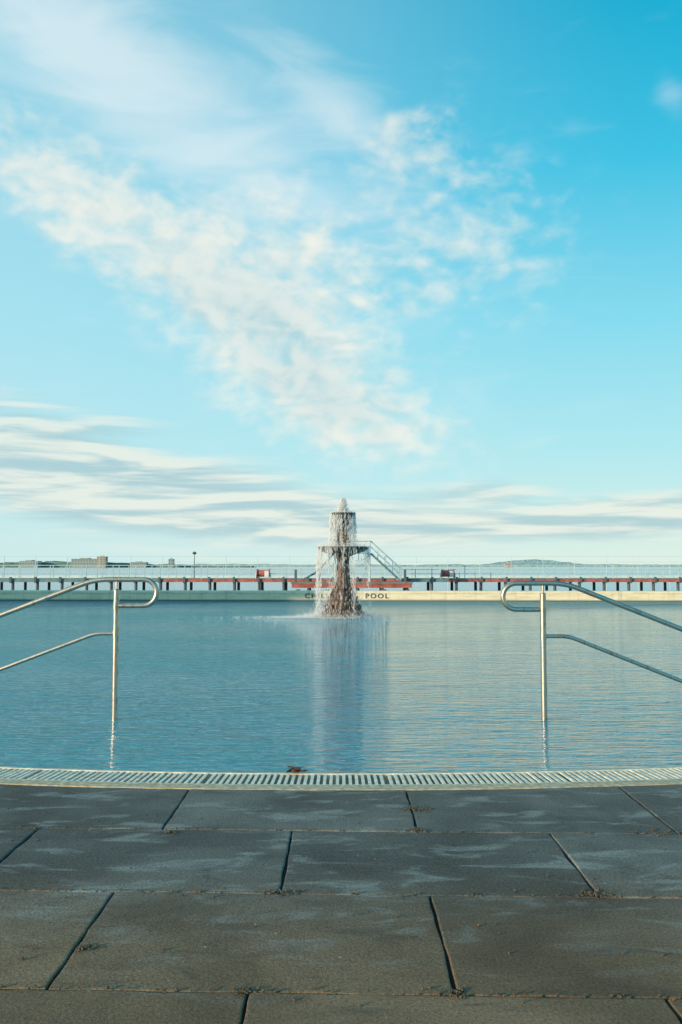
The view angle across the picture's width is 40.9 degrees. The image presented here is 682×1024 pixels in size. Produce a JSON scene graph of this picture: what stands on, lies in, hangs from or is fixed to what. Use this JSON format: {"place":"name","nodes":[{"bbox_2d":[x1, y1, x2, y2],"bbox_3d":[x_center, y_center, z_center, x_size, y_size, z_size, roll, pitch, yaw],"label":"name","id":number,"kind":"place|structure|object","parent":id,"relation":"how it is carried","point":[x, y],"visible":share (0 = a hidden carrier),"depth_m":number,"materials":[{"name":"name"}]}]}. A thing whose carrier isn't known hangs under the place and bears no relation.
{"place":"outdoors","nodes":[
{"label":"outdoors","id":0,"kind":"place"},
{"bbox_2d":[19,560,41,567],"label":"apartment building","id":1,"kind":"structure","parent":0,"point":[29,562],"depth_m":1477.76,"materials":[{"name":"grey concrete"}]},
{"bbox_2d":[71,558,96,567],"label":"apartment building","id":2,"kind":"structure","parent":0,"point":[84,561],"depth_m":1477.70,"materials":[{"name":"grey concrete"}]},
{"bbox_2d":[97,557,107,567],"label":"apartment building","id":3,"kind":"structure","parent":0,"point":[102,561],"depth_m":1467.91,"materials":[{"name":"beige concrete"}]},
{"bbox_2d":[130,561,147,567],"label":"apartment building","id":4,"kind":"structure","parent":0,"point":[138,563],"depth_m":1487.40,"materials":[{"name":"grey concrete"}]},
{"bbox_2d":[168,558,174,567],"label":"apartment building","id":5,"kind":"structure","parent":0,"point":[170,561],"depth_m":1477.76,"materials":[{"name":"grey concrete"}]},
{"bbox_2d":[0,784,681,1023],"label":"stone paving","id":6,"kind":"structure","parent":0,"point":[569,949],"depth_m":3.23,"materials":[{"name":"grey stone"}]},
{"bbox_2d":[0,766,681,791],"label":"drain grate","id":7,"kind":"object","parent":6,"relation":"in","point":[188,780],"visible":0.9,"depth_m":5.21,"materials":[{"name":"plastic"}]},
{"bbox_2d":[286,766,307,772],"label":"fallen leaves","id":8,"kind":"object","parent":7,"relation":"on","point":[296,770],"visible":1,"depth_m":5.29,"materials":[{"name":"brown plant"}]},
{"bbox_2d":[0,795,681,1005],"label":"gravel debris","id":9,"kind":"object","parent":6,"relation":"on","point":[439,992],"visible":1,"depth_m":3.33,"materials":[{"name":"grey gravel"}]},
{"bbox_2d":[0,601,681,772],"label":"pool water","id":10,"kind":"structure","parent":0,"point":[413,686],"depth_m":9.43,"materials":[{"name":"blue liquid"}]},
{"bbox_2d":[0,577,158,719],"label":"handrail","id":11,"kind":"object","parent":10,"relation":"in","point":[117,606],"visible":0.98,"depth_m":7.55,"materials":[{"name":"metal"}]},
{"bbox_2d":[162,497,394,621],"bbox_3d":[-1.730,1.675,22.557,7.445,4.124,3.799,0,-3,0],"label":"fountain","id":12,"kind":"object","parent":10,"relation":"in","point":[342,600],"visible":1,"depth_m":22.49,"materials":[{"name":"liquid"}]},
{"bbox_2d":[501,581,681,719],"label":"handrail","id":13,"kind":"object","parent":10,"relation":"in","point":[544,635],"visible":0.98,"depth_m":7.54,"materials":[{"name":"metal"}]},
{"bbox_2d":[0,567,681,590],"bbox_3d":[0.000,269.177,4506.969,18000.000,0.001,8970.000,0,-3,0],"label":"bay water","id":14,"kind":"structure","parent":0,"point":[469,586],"depth_m":123.26,"materials":[{"name":"teal liquid"}]},
{"bbox_2d":[0,561,253,566],"bbox_3d":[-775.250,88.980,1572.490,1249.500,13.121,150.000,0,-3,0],"label":"distant trees","id":15,"kind":"object","parent":14,"relation":"on","point":[48,563],"visible":0.39,"depth_m":1497.54,"materials":[{"name":"green plant"}]},
{"bbox_2d":[0,590,681,601],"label":"wall","id":16,"kind":"structure","parent":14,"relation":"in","point":[299,595],"depth_m":32.80,"materials":[{"name":"beige paint"}]},
{"bbox_2d":[305,593,385,597],"bbox_3d":[0.205,3.005,32.762,3.000,0.178,0.008,0,-3,3],"label":"lettering","id":17,"kind":"object","parent":16,"relation":"attached to","point":[366,596],"visible":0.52,"depth_m":32.73,"materials":[{"name":"paint"}]},
{"bbox_2d":[0,0,681,564],"label":"sky","id":18,"kind":"structure","parent":0,"point":[265,265],"materials":[{"name":"blue"}]},
{"bbox_2d":[177,563,681,566],"bbox_3d":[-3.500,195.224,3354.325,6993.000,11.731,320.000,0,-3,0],"label":"shore","id":19,"kind":"structure","parent":0,"point":[444,566],"depth_m":3194.33,"materials":[{"name":"grey"}]},
{"bbox_2d":[480,559,576,564],"bbox_3d":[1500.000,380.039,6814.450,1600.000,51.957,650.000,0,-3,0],"label":"hills","id":20,"kind":"structure","parent":0,"point":[534,562],"depth_m":6490.16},
{"label":"ground","id":21,"kind":"structure","parent":0,"visible":0},
{"bbox_2d":[0,565,681,590],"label":"boardwalk","id":22,"kind":"structure","parent":21,"relation":"on","point":[284,580],"depth_m":59.97,"materials":[{"name":"red paint"}]},
{"bbox_2d":[255,569,270,578],"bbox_3d":[-5.100,4.058,59.965,1.000,0.659,0.646,0,-3,0],"label":"rope reel","id":23,"kind":"object","parent":22,"relation":"on","point":[263,573],"visible":1,"depth_m":59.76,"materials":[{"name":"red paint"}]},
{"bbox_2d":[0,556,681,590],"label":"railing","id":24,"kind":"object","parent":22,"relation":"on","point":[361,576],"visible":0.63,"depth_m":77.62,"materials":[{"name":"grey metal"}]},
{"bbox_2d":[440,569,455,578],"bbox_3d":[7.000,4.058,59.965,1.000,0.659,0.646,0,-3,0],"label":"rope reel","id":25,"kind":"object","parent":22,"relation":"on","point":[447,573],"visible":1,"depth_m":59.76,"materials":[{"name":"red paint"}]},
{"bbox_2d":[291,541,412,590],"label":"diving tower","id":26,"kind":"structure","parent":21,"relation":"on","point":[399,583],"depth_m":54.85,"materials":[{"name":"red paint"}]}
]}

